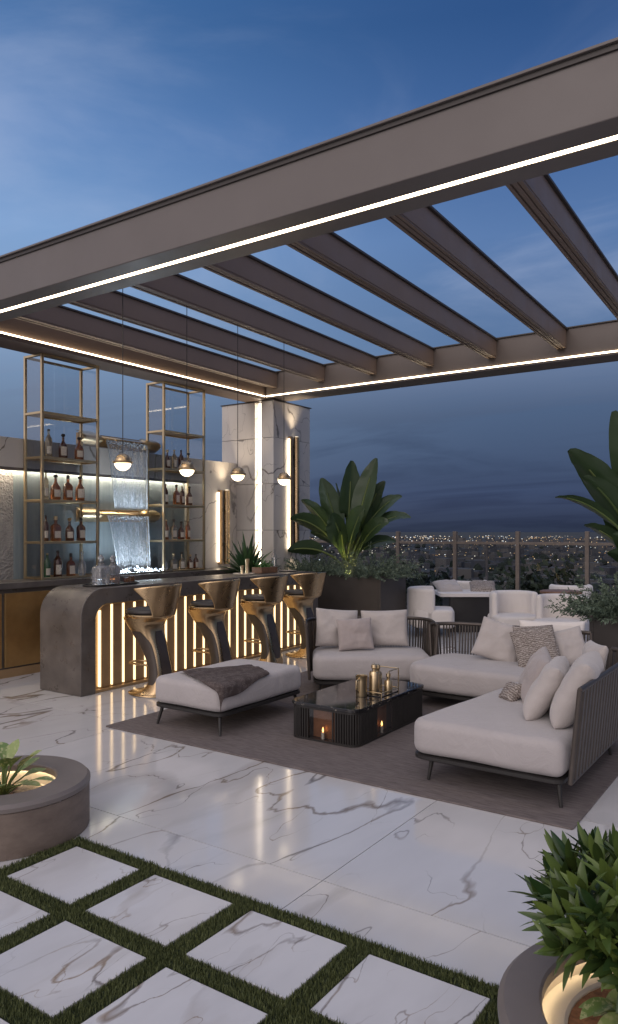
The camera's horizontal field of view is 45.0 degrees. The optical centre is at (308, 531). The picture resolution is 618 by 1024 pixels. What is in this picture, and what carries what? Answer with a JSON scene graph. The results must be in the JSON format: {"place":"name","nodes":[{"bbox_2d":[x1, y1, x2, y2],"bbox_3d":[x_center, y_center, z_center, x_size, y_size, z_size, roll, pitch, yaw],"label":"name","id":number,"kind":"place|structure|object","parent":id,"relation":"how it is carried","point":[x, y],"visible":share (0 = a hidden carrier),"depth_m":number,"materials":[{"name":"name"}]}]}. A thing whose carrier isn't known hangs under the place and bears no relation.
{"place":"outdoors","nodes":[
{"label":"outdoors","id":0,"kind":"place"},
{"bbox_2d":[0,624,617,987],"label":"terrace floor","id":1,"kind":"structure","parent":0,"point":[432,880],"depth_m":4.20,"materials":[{"name":"stone"}]},
{"bbox_2d":[0,755,90,861],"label":"round planter","id":2,"kind":"object","parent":1,"relation":"on","point":[31,822],"visible":0.81,"depth_m":4.03,"materials":[{"name":"concrete"}]},
{"bbox_2d":[0,739,53,794],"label":"leafy plant","id":3,"kind":"object","parent":2,"relation":"in","point":[7,752],"visible":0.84,"depth_m":4.29,"materials":[{"name":"green plant"}]},
{"bbox_2d":[0,436,235,579],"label":"back wall","id":4,"kind":"structure","parent":1,"relation":"on","point":[218,476],"depth_m":10.57,"materials":[{"name":"stone"}]},
{"bbox_2d":[76,430,172,574],"bbox_3d":[-2.607,-0.392,10.618,0.515,1.983,1.440,0,0,34],"label":"wall fountain","id":5,"kind":"object","parent":4,"relation":"attached to","point":[143,515],"depth_m":10.67,"materials":[{"name":"clear liquid"}]},
{"bbox_2d":[217,490,229,563],"bbox_3d":[-1.433,-0.073,12.510,0.235,1.246,0.099,0,0,-43],"label":"wall sconce","id":6,"kind":"object","parent":4,"relation":"attached to","point":[226,522],"depth_m":12.51,"materials":[{"name":"brown metal"}]},
{"bbox_2d":[0,567,235,678],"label":"back counter","id":7,"kind":"object","parent":1,"relation":"on","point":[21,600],"visible":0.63,"depth_m":8.85,"materials":[{"name":"stone"}]},
{"bbox_2d":[0,594,1,668],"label":"door","id":8,"kind":"structure","parent":7,"relation":"in","point":[0,594],"depth_m":8.58,"materials":[{"name":"brown wood"}]},
{"bbox_2d":[4,590,50,667],"bbox_3d":[-3.348,1.150,8.883,0.024,0.860,0.620,0,0,34],"label":"door","id":9,"kind":"structure","parent":7,"relation":"in","point":[21,609],"depth_m":8.81,"materials":[{"name":"brown metal"}]},
{"bbox_2d":[44,553,50,577],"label":"bottle","id":10,"kind":"object","parent":7,"relation":"on","point":[47,567],"visible":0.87,"depth_m":9.42,"materials":[{"name":"green glass"}]},
{"bbox_2d":[53,550,61,576],"bbox_3d":[-3.229,0.420,9.587,0.106,0.348,0.104,0,0,42],"label":"bottle","id":11,"kind":"object","parent":7,"relation":"on","point":[57,566],"visible":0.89,"depth_m":9.55,"materials":[{"name":"brown glass"}]},
{"bbox_2d":[24,353,98,579],"bbox_3d":[-3.193,-0.803,9.662,0.372,2.803,0.892,0,0,34],"label":"bottle rack","id":12,"kind":"object","parent":7,"relation":"on","point":[42,415],"visible":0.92,"depth_m":9.44,"materials":[{"name":"gold metal"}]},
{"bbox_2d":[44,515,48,540],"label":"bottle","id":13,"kind":"object","parent":12,"relation":"on","point":[46,531],"visible":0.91,"depth_m":9.39,"materials":[{"name":"brown glass"}]},
{"bbox_2d":[44,471,48,498],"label":"bottle","id":14,"kind":"object","parent":12,"relation":"on","point":[46,488],"visible":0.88,"depth_m":9.38,"materials":[{"name":"beige"}]},
{"bbox_2d":[45,429,51,456],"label":"bottle","id":15,"kind":"object","parent":12,"relation":"on","point":[48,445],"visible":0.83,"depth_m":9.42,"materials":[{"name":"beige"}]},
{"bbox_2d":[50,516,60,540],"bbox_3d":[-3.237,-0.036,9.533,0.081,0.318,0.128,0,0,32],"label":"bottle","id":16,"kind":"object","parent":12,"relation":"on","point":[55,531],"visible":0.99,"depth_m":9.50,"materials":[{"name":"brown glass"}]},
{"bbox_2d":[50,474,60,499],"bbox_3d":[-3.251,-0.566,9.573,0.127,0.328,0.126,0,0,31],"label":"bottle","id":17,"kind":"object","parent":12,"relation":"on","point":[55,491],"visible":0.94,"depth_m":9.53,"materials":[{"name":"brown glass"}]},
{"bbox_2d":[59,434,67,457],"bbox_3d":[-3.184,-1.101,9.662,0.112,0.328,0.113,0,0,-44],"label":"bottle","id":18,"kind":"object","parent":12,"relation":"on","point":[63,450],"visible":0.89,"depth_m":9.62,"materials":[{"name":"brown glass"}]},
{"bbox_2d":[63,475,72,499],"bbox_3d":[-3.137,-0.566,9.712,0.074,0.328,0.116,0,0,37],"label":"bottle","id":19,"kind":"object","parent":12,"relation":"on","point":[67,490],"visible":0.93,"depth_m":9.68,"materials":[{"name":"brown glass"}]},
{"bbox_2d":[65,518,73,540],"bbox_3d":[-3.123,-0.026,9.732,0.112,0.298,0.113,0,0,-43],"label":"bottle","id":20,"kind":"object","parent":12,"relation":"on","point":[69,533],"visible":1,"depth_m":9.69,"materials":[{"name":"brown glass"}]},
{"bbox_2d":[75,437,83,459],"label":"bottle","id":21,"kind":"object","parent":12,"relation":"on","point":[79,451],"visible":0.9,"depth_m":9.80,"materials":[{"name":"brown glass"}]},
{"bbox_2d":[75,476,84,500],"bbox_3d":[-3.029,-0.566,9.870,0.123,0.328,0.122,0,0,45],"label":"bottle","id":22,"kind":"object","parent":12,"relation":"on","point":[80,493],"visible":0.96,"depth_m":9.83,"materials":[{"name":"brown glass"}]},
{"bbox_2d":[76,517,84,540],"bbox_3d":[-3.019,-0.031,9.878,0.069,0.308,0.108,0,0,34],"label":"bottle","id":23,"kind":"object","parent":12,"relation":"on","point":[80,532],"visible":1,"depth_m":9.85,"materials":[{"name":"brown glass"}]},
{"bbox_2d":[66,553,74,575],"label":"bottle","id":24,"kind":"object","parent":7,"relation":"on","point":[70,567],"visible":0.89,"depth_m":9.72,"materials":[{"name":"brown glass"}]},
{"bbox_2d":[78,551,85,574],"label":"bottle","id":25,"kind":"object","parent":7,"relation":"on","point":[82,567],"visible":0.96,"depth_m":9.89,"materials":[{"name":"clear glass"}]},
{"bbox_2d":[170,554,176,569],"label":"bottle","id":26,"kind":"object","parent":7,"relation":"on","point":[173,563],"visible":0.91,"depth_m":11.26,"materials":[{"name":"beige"}]},
{"bbox_2d":[146,381,204,571],"bbox_3d":[-2.022,-0.803,11.369,0.372,2.803,0.892,0,0,34],"label":"bottle rack","id":27,"kind":"object","parent":7,"relation":"on","point":[163,432],"visible":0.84,"depth_m":11.15,"materials":[{"name":"gold metal"}]},
{"bbox_2d":[170,519,176,538],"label":"bottle","id":28,"kind":"object","parent":27,"relation":"on","point":[173,531],"visible":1,"depth_m":11.24,"materials":[{"name":"beige"}]},
{"bbox_2d":[173,484,179,504],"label":"bottle","id":29,"kind":"object","parent":27,"relation":"on","point":[176,497],"visible":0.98,"depth_m":11.29,"materials":[{"name":"brown glass"}]},
{"bbox_2d":[185,520,190,538],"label":"bottle","id":30,"kind":"object","parent":27,"relation":"on","point":[187,533],"visible":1,"depth_m":11.54,"materials":[{"name":"brown glass"}]},
{"bbox_2d":[186,486,192,504],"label":"bottle","id":31,"kind":"object","parent":27,"relation":"on","point":[189,499],"visible":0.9,"depth_m":11.56,"materials":[{"name":"brown glass"}]},
{"bbox_2d":[123,584,181,696],"bbox_3d":[-1.641,1.123,7.823,0.610,1.152,0.608,0,0,28],"label":"bar stool","id":32,"kind":"object","parent":1,"relation":"on","point":[146,625],"visible":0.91,"depth_m":7.67,"materials":[{"name":"brown metal"}]},
{"bbox_2d":[40,571,317,696],"bbox_3d":[-1.379,1.150,9.636,0.680,1.100,4.370,0,0,34],"label":"bar counter","id":33,"kind":"object","parent":1,"relation":"on","point":[89,645],"visible":0.58,"depth_m":8.12,"materials":[{"name":"concrete"}]},
{"bbox_2d":[82,581,138,586],"bbox_3d":[-2.204,0.589,8.329,0.260,0.020,0.720,0,0,34],"label":"serving tray","id":34,"kind":"object","parent":33,"relation":"on","point":[121,583],"visible":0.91,"depth_m":8.19,"materials":[{"name":"black metal"}]},
{"bbox_2d":[90,555,110,584],"bbox_3d":[-2.289,0.423,8.205,0.167,0.330,0.167,0,0,34],"label":"decanter","id":35,"kind":"object","parent":34,"relation":"on","point":[101,571],"visible":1,"depth_m":8.15,"materials":[{"name":"clear glass"}]},
{"bbox_2d":[108,555,119,583],"bbox_3d":[-2.206,0.428,8.379,0.124,0.320,0.124,0,0,34],"label":"decanter","id":36,"kind":"object","parent":34,"relation":"on","point":[114,573],"visible":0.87,"depth_m":8.35,"materials":[{"name":"clear glass"}]},
{"bbox_2d":[219,534,278,572],"bbox_3d":[-0.970,0.846,11.593,0.954,1.708,1.035,0,0,34],"label":"agave plant","id":37,"kind":"object","parent":33,"relation":"on","point":[244,554],"visible":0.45,"depth_m":11.50,"materials":[{"name":"green plant"}]},
{"bbox_2d":[252,559,277,573],"bbox_3d":[-0.637,0.497,10.771,0.183,0.203,0.380,0,0,34],"label":"herb box","id":38,"kind":"object","parent":33,"relation":"on","point":[266,567],"visible":0.99,"depth_m":10.68,"materials":[{"name":"brown wood"}]},
{"bbox_2d":[188,579,239,664],"bbox_3d":[-1.098,1.123,8.614,0.610,1.152,0.608,0,0,30],"label":"bar stool","id":39,"kind":"object","parent":1,"relation":"on","point":[208,616],"visible":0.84,"depth_m":8.47,"materials":[{"name":"brown metal"}]},
{"bbox_2d":[0,835,498,1023],"bbox_3d":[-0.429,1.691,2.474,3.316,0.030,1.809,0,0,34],"label":"grass","id":40,"kind":"structure","parent":1,"relation":"on","point":[85,924],"depth_m":3.02,"materials":[{"name":"green plant"}]},
{"bbox_2d":[0,891,48,938],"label":"paving slab","id":41,"kind":"structure","parent":40,"relation":"on","point":[16,914],"depth_m":3.30,"materials":[{"name":"stone"}]},
{"bbox_2d":[7,847,137,904],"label":"paving slab","id":42,"kind":"structure","parent":40,"relation":"on","point":[69,875],"depth_m":3.69,"materials":[{"name":"stone"}]},
{"bbox_2d":[0,921,145,1018],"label":"paving slab","id":43,"kind":"structure","parent":40,"relation":"on","point":[54,969],"depth_m":2.91,"materials":[{"name":"stone"}]},
{"bbox_2d":[86,875,231,946],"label":"paving slab","id":44,"kind":"structure","parent":40,"relation":"on","point":[156,908],"depth_m":3.35,"materials":[{"name":"stone"}]},
{"bbox_2d":[81,967,267,1023],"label":"paving slab","id":45,"kind":"structure","parent":40,"relation":"on","point":[165,995],"depth_m":2.66,"materials":[{"name":"stone"}]},
{"bbox_2d":[187,911,346,998],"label":"paving slab","id":46,"kind":"structure","parent":40,"relation":"on","point":[272,954],"depth_m":3.00,"materials":[{"name":"stone"}]},
{"bbox_2d":[310,954,489,1023],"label":"paving slab","id":47,"kind":"structure","parent":40,"relation":"on","point":[370,989],"depth_m":2.70,"materials":[{"name":"stone"}]},
{"bbox_2d":[240,575,287,663],"bbox_3d":[-0.567,1.123,9.389,0.610,1.152,0.608,0,0,32],"label":"bar stool","id":48,"kind":"object","parent":1,"relation":"on","point":[258,609],"visible":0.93,"depth_m":9.24,"materials":[{"name":"brown metal"}]},
{"bbox_2d":[221,399,311,569],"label":"stone pillar","id":49,"kind":"structure","parent":1,"relation":"on","point":[267,428],"depth_m":12.69,"materials":[{"name":"stone"}]},
{"bbox_2d":[288,436,298,547],"bbox_3d":[-0.264,-0.638,12.799,0.235,1.976,0.099,0,0,-43],"label":"wall sconce","id":50,"kind":"object","parent":49,"relation":"attached to","point":[290,487],"depth_m":12.76,"materials":[{"name":"brown metal"}]},
{"bbox_2d":[283,572,325,657],"bbox_3d":[-0.069,1.123,10.185,0.610,1.152,0.608,0,0,38],"label":"bar stool","id":51,"kind":"object","parent":1,"relation":"on","point":[299,603],"visible":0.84,"depth_m":10.03,"materials":[{"name":"brown metal"}]},
{"bbox_2d":[0,37,617,401],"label":"pergola","id":52,"kind":"object","parent":1,"relation":"on","point":[521,136],"visible":0.94,"depth_m":6.58,"materials":[{"name":"beige metal"}]},
{"bbox_2d":[112,289,132,470],"bbox_3d":[-1.779,-1.481,7.128,0.190,1.806,0.190,0,0,34],"label":"pendant lamp","id":53,"kind":"object","parent":52,"relation":"hanging from","point":[122,461],"visible":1,"depth_m":7.10,"materials":[{"name":"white metal"}]},
{"bbox_2d":[178,461,195,476],"bbox_3d":[-1.291,-1.481,7.884,0.190,1.806,0.190,0,0,34],"label":"pendant lamp","id":54,"kind":"object","parent":52,"relation":"hanging from","point":[186,468],"visible":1,"depth_m":7.83,"materials":[{"name":"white metal"}]},
{"bbox_2d":[229,325,245,480],"bbox_3d":[-0.822,-1.481,8.605,0.190,1.806,0.190,0,0,34],"label":"pendant lamp","id":55,"kind":"object","parent":52,"relation":"hanging from","point":[237,473],"visible":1,"depth_m":8.58,"materials":[{"name":"white metal"}]},
{"bbox_2d":[276,472,291,484],"bbox_3d":[-0.315,-1.481,9.385,0.190,1.806,0.190,0,0,34],"label":"pendant lamp","id":56,"kind":"object","parent":52,"relation":"hanging from","point":[283,478],"visible":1,"depth_m":9.33,"materials":[{"name":"white metal"}]},
{"bbox_2d":[106,671,617,829],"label":"area rug","id":57,"kind":"object","parent":1,"relation":"on","point":[389,761],"visible":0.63,"depth_m":5.47,"materials":[{"name":"grey carpet"}]},
{"bbox_2d":[156,659,300,735],"bbox_3d":[-0.713,1.472,6.808,0.800,0.438,1.200,0,0,34],"label":"ottoman","id":58,"kind":"object","parent":57,"relation":"on","point":[181,691],"visible":0.69,"depth_m":6.44,"materials":[{"name":"beige fabric"}]},
{"bbox_2d":[180,664,268,711],"bbox_3d":[-0.676,1.360,6.525,0.696,0.252,0.729,0,0,-30],"label":"throw blanket","id":59,"kind":"object","parent":58,"relation":"on","point":[226,682],"visible":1,"depth_m":6.38,"materials":[{"name":"fabric"}]},
{"bbox_2d":[292,677,423,747],"bbox_3d":[0.445,1.538,6.462,0.660,0.300,1.240,0,0,34],"label":"coffee table","id":60,"kind":"object","parent":57,"relation":"on","point":[342,714],"visible":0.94,"depth_m":6.08,"materials":[{"name":"black stone"}]},
{"bbox_2d":[355,674,367,696],"bbox_3d":[0.442,1.300,6.269,0.108,0.175,0.135,0,0,2],"label":"metal pitcher","id":61,"kind":"object","parent":60,"relation":"on","point":[361,685],"visible":1,"depth_m":6.24,"materials":[{"name":"gold metal"}]},
{"bbox_2d":[367,666,398,697],"bbox_3d":[0.608,1.285,6.399,0.210,0.204,0.310,0,0,34],"label":"serving tray","id":62,"kind":"object","parent":60,"relation":"on","point":[382,694],"visible":0.57,"depth_m":6.37,"materials":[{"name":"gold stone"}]},
{"bbox_2d":[369,663,378,694],"bbox_3d":[0.554,1.250,6.339,0.087,0.255,0.087,0,0,34],"label":"canister","id":63,"kind":"object","parent":62,"relation":"on","point":[373,680],"visible":0.89,"depth_m":6.30,"materials":[{"name":"gold metal"}]},
{"bbox_2d":[376,664,381,691],"bbox_3d":[0.594,1.260,6.433,0.074,0.235,0.074,0,0,34],"label":"flask","id":64,"kind":"object","parent":62,"relation":"on","point":[380,677],"visible":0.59,"depth_m":6.41,"materials":[{"name":"gold metal"}]},
{"bbox_2d":[384,672,391,691],"bbox_3d":[0.683,1.296,6.420,0.070,0.165,0.070,0,0,34],"label":"canister","id":65,"kind":"object","parent":62,"relation":"on","point":[387,683],"visible":0.9,"depth_m":6.40,"materials":[{"name":"gold metal"}]},
{"bbox_2d":[304,616,438,689],"bbox_3d":[0.660,1.329,8.111,1.421,0.721,0.821,0,0,0],"label":"loveseat","id":66,"kind":"object","parent":57,"relation":"on","point":[330,665],"visible":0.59,"depth_m":7.75,"materials":[{"name":"beige fabric"}]},
{"bbox_2d":[315,608,357,646],"bbox_3d":[0.307,1.061,8.191,0.479,0.422,0.203,5,-17,-13],"label":"pillow","id":67,"kind":"object","parent":66,"relation":"on","point":[326,632],"visible":0.61,"depth_m":8.12,"materials":[{"name":"fabric"}]},
{"bbox_2d":[336,617,373,650],"bbox_3d":[0.496,1.105,8.021,0.384,0.345,0.160,-3,-20,-5],"label":"pillow","id":68,"kind":"object","parent":66,"relation":"on","point":[354,634],"visible":1,"depth_m":7.96,"materials":[{"name":"beige fabric"}]},
{"bbox_2d":[361,609,408,645],"bbox_3d":[0.835,1.071,8.251,0.518,0.403,0.176,-2,-14,6],"label":"pillow","id":69,"kind":"object","parent":66,"relation":"on","point":[389,628],"visible":0.81,"depth_m":8.18,"materials":[{"name":"fabric"}]},
{"bbox_2d":[410,622,592,700],"bbox_3d":[1.813,1.330,7.298,1.621,0.722,1.006,0,0,34],"label":"corner sofa","id":70,"kind":"object","parent":57,"relation":"on","point":[459,676],"visible":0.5,"depth_m":7.12,"materials":[{"name":"beige fabric"}]},
{"bbox_2d":[471,616,516,661],"bbox_3d":[1.900,1.100,7.449,0.450,0.412,0.167,17,-20,23],"label":"pillow","id":71,"kind":"object","parent":70,"relation":"on","point":[493,641],"visible":0.85,"depth_m":7.40,"materials":[{"name":"fabric"}]},
{"bbox_2d":[513,625,547,630],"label":"pillow","id":72,"kind":"object","parent":70,"relation":"on","point":[516,628],"visible":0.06,"depth_m":7.34,"materials":[{"name":"fabric"}]},
{"bbox_2d":[509,625,560,666],"bbox_3d":[2.160,1.110,7.097,0.412,0.403,0.167,-12,-30,8],"label":"pillow","id":73,"kind":"object","parent":70,"relation":"on","point":[528,643],"visible":0.66,"depth_m":7.06,"materials":[{"name":"fabric"}]},
{"bbox_2d":[554,625,584,665],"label":"pillow","id":74,"kind":"object","parent":70,"relation":"on","point":[570,642],"visible":0.52,"depth_m":7.09,"materials":[{"name":"fabric"}]},
{"bbox_2d":[414,647,617,807],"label":"chaise sofa","id":75,"kind":"object","parent":57,"relation":"on","point":[492,732],"visible":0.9,"depth_m":4.83,"materials":[{"name":"beige fabric"}]},
{"bbox_2d":[499,682,521,701],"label":"pillow","id":76,"kind":"object","parent":75,"relation":"on","point":[510,691],"visible":0.91,"depth_m":5.56,"materials":[{"name":"fabric"}]},
{"bbox_2d":[518,646,551,702],"bbox_3d":[1.718,1.098,5.652,0.192,0.383,0.575,27,10,11],"label":"pillow","id":77,"kind":"object","parent":75,"relation":"on","point":[539,659],"visible":0.51,"depth_m":5.52,"materials":[{"name":"beige fabric"}]},
{"bbox_2d":[523,656,568,720],"bbox_3d":[1.667,1.092,5.235,0.182,0.412,0.633,32,11,20],"label":"pillow","id":78,"kind":"object","parent":75,"relation":"on","point":[543,688],"visible":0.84,"depth_m":4.98,"materials":[{"name":"fabric"}]},
{"bbox_2d":[550,651,603,728],"bbox_3d":[1.808,1.058,5.035,0.218,0.470,0.671,29,11,24],"label":"pillow","id":79,"kind":"object","parent":75,"relation":"on","point":[586,667],"visible":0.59,"depth_m":4.77,"materials":[{"name":"fabric"}]},
{"bbox_2d":[582,640,608,670],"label":"pillow","id":80,"kind":"object","parent":75,"relation":"on","point":[591,645],"visible":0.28,"depth_m":5.53,"materials":[{"name":"fabric"}]},
{"bbox_2d":[318,574,405,615],"bbox_3d":[0.608,1.200,12.409,1.800,1.000,0.850,0,0,34],"label":"planter box","id":81,"kind":"object","parent":1,"relation":"on","point":[370,593],"visible":0.23,"depth_m":11.87,"materials":[{"name":"metal"}]},
{"bbox_2d":[276,548,345,575],"bbox_3d":[0.174,0.481,12.555,1.548,0.582,1.422,0,0,13],"label":"feathery shrub","id":82,"kind":"object","parent":81,"relation":"in","point":[305,567],"visible":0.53,"depth_m":12.37,"materials":[{"name":"green plant"}]},
{"bbox_2d":[287,458,410,568],"bbox_3d":[0.693,-0.210,12.340,1.959,1.996,0.839,0,0,12],"label":"strelitzia","id":83,"kind":"object","parent":81,"relation":"on","point":[361,505],"visible":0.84,"depth_m":12.31,"materials":[{"name":"green plant"}]},
{"bbox_2d":[313,541,426,581],"bbox_3d":[0.984,0.477,12.030,1.762,0.639,1.844,0,0,34],"label":"feathery shrub","id":84,"kind":"object","parent":81,"relation":"in","point":[360,570],"visible":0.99,"depth_m":11.83,"materials":[{"name":"green plant"}]},
{"bbox_2d":[407,586,454,636],"bbox_3d":[2.001,1.311,12.303,0.758,0.782,0.720,0,0,8],"label":"tub chair","id":85,"kind":"object","parent":1,"relation":"on","point":[420,601],"visible":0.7,"depth_m":11.97,"materials":[{"name":"fabric"}]},
{"bbox_2d":[435,590,489,631],"bbox_3d":[2.720,1.370,12.900,1.040,0.660,0.840,0,0,0],"label":"terrace table","id":86,"kind":"object","parent":1,"relation":"on","point":[468,606],"visible":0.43,"depth_m":12.56,"materials":[{"name":"stone"}]},
{"bbox_2d":[432,579,462,591],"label":"pillow","id":87,"kind":"object","parent":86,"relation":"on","point":[452,585],"visible":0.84,"depth_m":12.91,"materials":[{"name":"fabric"}]},
{"bbox_2d":[469,580,495,591],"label":"pillow","id":88,"kind":"object","parent":86,"relation":"on","point":[481,586],"visible":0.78,"depth_m":12.91,"materials":[{"name":"fabric"}]},
{"bbox_2d":[314,531,614,589],"bbox_3d":[4.516,0.850,13.880,11.590,1.700,0.090,0,0,34],"label":"glass railing","id":89,"kind":"object","parent":1,"relation":"on","point":[517,543],"visible":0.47,"depth_m":14.22,"materials":[{"name":"brown metal"}]},
{"bbox_2d":[457,580,486,589],"bbox_3d":[3.020,1.311,14.131,0.720,0.782,0.758,0,0,0],"label":"tub chair","id":90,"kind":"object","parent":1,"relation":"on","point":[464,585],"visible":0.03,"depth_m":13.79,"materials":[{"name":"fabric"}]},
{"bbox_2d":[487,590,537,625],"bbox_3d":[3.129,1.311,11.369,0.720,0.782,0.758,0,0,-4],"label":"tub chair","id":91,"kind":"object","parent":1,"relation":"on","point":[511,607],"visible":0.58,"depth_m":11.44,"materials":[{"name":"fabric"}]},
{"bbox_2d":[497,931,611,1023],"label":"round planter","id":92,"kind":"object","parent":1,"relation":"on","point":[530,990],"visible":0.56,"depth_m":2.36,"materials":[{"name":"concrete"}]},
{"bbox_2d":[507,822,617,1012],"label":"leafy bush","id":93,"kind":"object","parent":92,"relation":"on","point":[580,893],"visible":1,"depth_m":2.19,"materials":[{"name":"green plant"}]},
{"bbox_2d":[579,989,617,1023],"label":"variegated plant","id":94,"kind":"object","parent":92,"relation":"on","point":[605,1008],"visible":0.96,"depth_m":2.20,"materials":[{"name":"green plant"}]},
{"bbox_2d":[533,593,588,641],"bbox_3d":[3.630,1.311,10.716,0.720,0.782,0.758,0,0,30],"label":"tub chair","id":95,"kind":"object","parent":1,"relation":"on","point":[542,612],"visible":0.4,"depth_m":10.86,"materials":[{"name":"fabric"}]},
{"bbox_2d":[540,589,581,594],"bbox_3d":[4.120,1.335,12.200,0.660,0.730,0.660,0,0,34],"label":"side table","id":96,"kind":"object","parent":1,"relation":"on","point":[546,591],"visible":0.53,"depth_m":12.06,"materials":[{"name":"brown wood"}]},
{"bbox_2d":[549,584,592,597],"bbox_3d":[4.548,1.311,12.981,0.720,0.782,0.758,0,0,5],"label":"tub chair","id":97,"kind":"object","parent":1,"relation":"on","point":[571,587],"visible":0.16,"depth_m":12.67,"materials":[{"name":"fabric"}]},
{"bbox_2d":[589,615,617,669],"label":"planter box","id":98,"kind":"object","parent":1,"relation":"on","point":[605,635],"visible":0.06,"depth_m":7.90,"materials":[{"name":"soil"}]},
{"bbox_2d":[544,571,617,625],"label":"feathery shrub","id":99,"kind":"object","parent":98,"relation":"in","point":[587,607],"visible":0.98,"depth_m":8.03,"materials":[{"name":"green plant"}]},
{"bbox_2d":[555,410,617,561],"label":"strelitzia","id":100,"kind":"object","parent":98,"relation":"in","point":[598,477],"visible":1,"depth_m":8.09,"materials":[{"name":"green plant"}]},
{"bbox_2d":[0,0,617,531],"label":"sky","id":101,"kind":"structure","parent":0,"point":[108,108],"materials":[{"name":"blue"}]},
{"bbox_2d":[387,560,463,608],"bbox_3d":[2.428,2.750,16.754,2.927,4.307,2.818,0,0,9],"label":"tree","id":102,"kind":"object","parent":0,"point":[425,581],"visible":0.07,"depth_m":16.21,"materials":[{"name":"green plant"}]},
{"bbox_2d":[310,532,608,572],"bbox_3d":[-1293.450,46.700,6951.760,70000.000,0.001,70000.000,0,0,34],"label":"land","id":103,"kind":"structure","parent":0,"point":[506,535],"depth_m":6726.66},
{"bbox_2d":[310,535,617,596],"bbox_3d":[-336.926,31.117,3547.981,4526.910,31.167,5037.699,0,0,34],"label":"distant city","id":104,"kind":"object","parent":103,"relation":"on","point":[470,555],"visible":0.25,"depth_m":1194.17},
{"bbox_2d":[310,544,617,601],"bbox_3d":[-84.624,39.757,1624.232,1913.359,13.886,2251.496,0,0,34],"label":"woods","id":105,"kind":"object","parent":103,"relation":"on","point":[504,563],"visible":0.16,"depth_m":1015.66,"materials":[{"name":"green plant"}]},
{"bbox_2d":[460,576,541,589],"bbox_3d":[6.456,4.557,25.617,6.074,6.297,5.452,0,0,34],"label":"tree","id":106,"kind":"object","parent":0,"point":[499,587],"depth_m":25.12,"materials":[{"name":"green plant"}]},
{"bbox_2d":[478,551,616,597],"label":"tree","id":107,"kind":"object","parent":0,"point":[542,584],"visible":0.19,"depth_m":25.98,"materials":[{"name":"green plant"}]},
{"bbox_2d":[519,620,584,638],"bbox_3d":[2.405,1.065,7.374,0.633,0.364,0.164,0,-8,10],"label":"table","id":108,"kind":"object","parent":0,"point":[559,625],"visible":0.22,"depth_m":7.35,"materials":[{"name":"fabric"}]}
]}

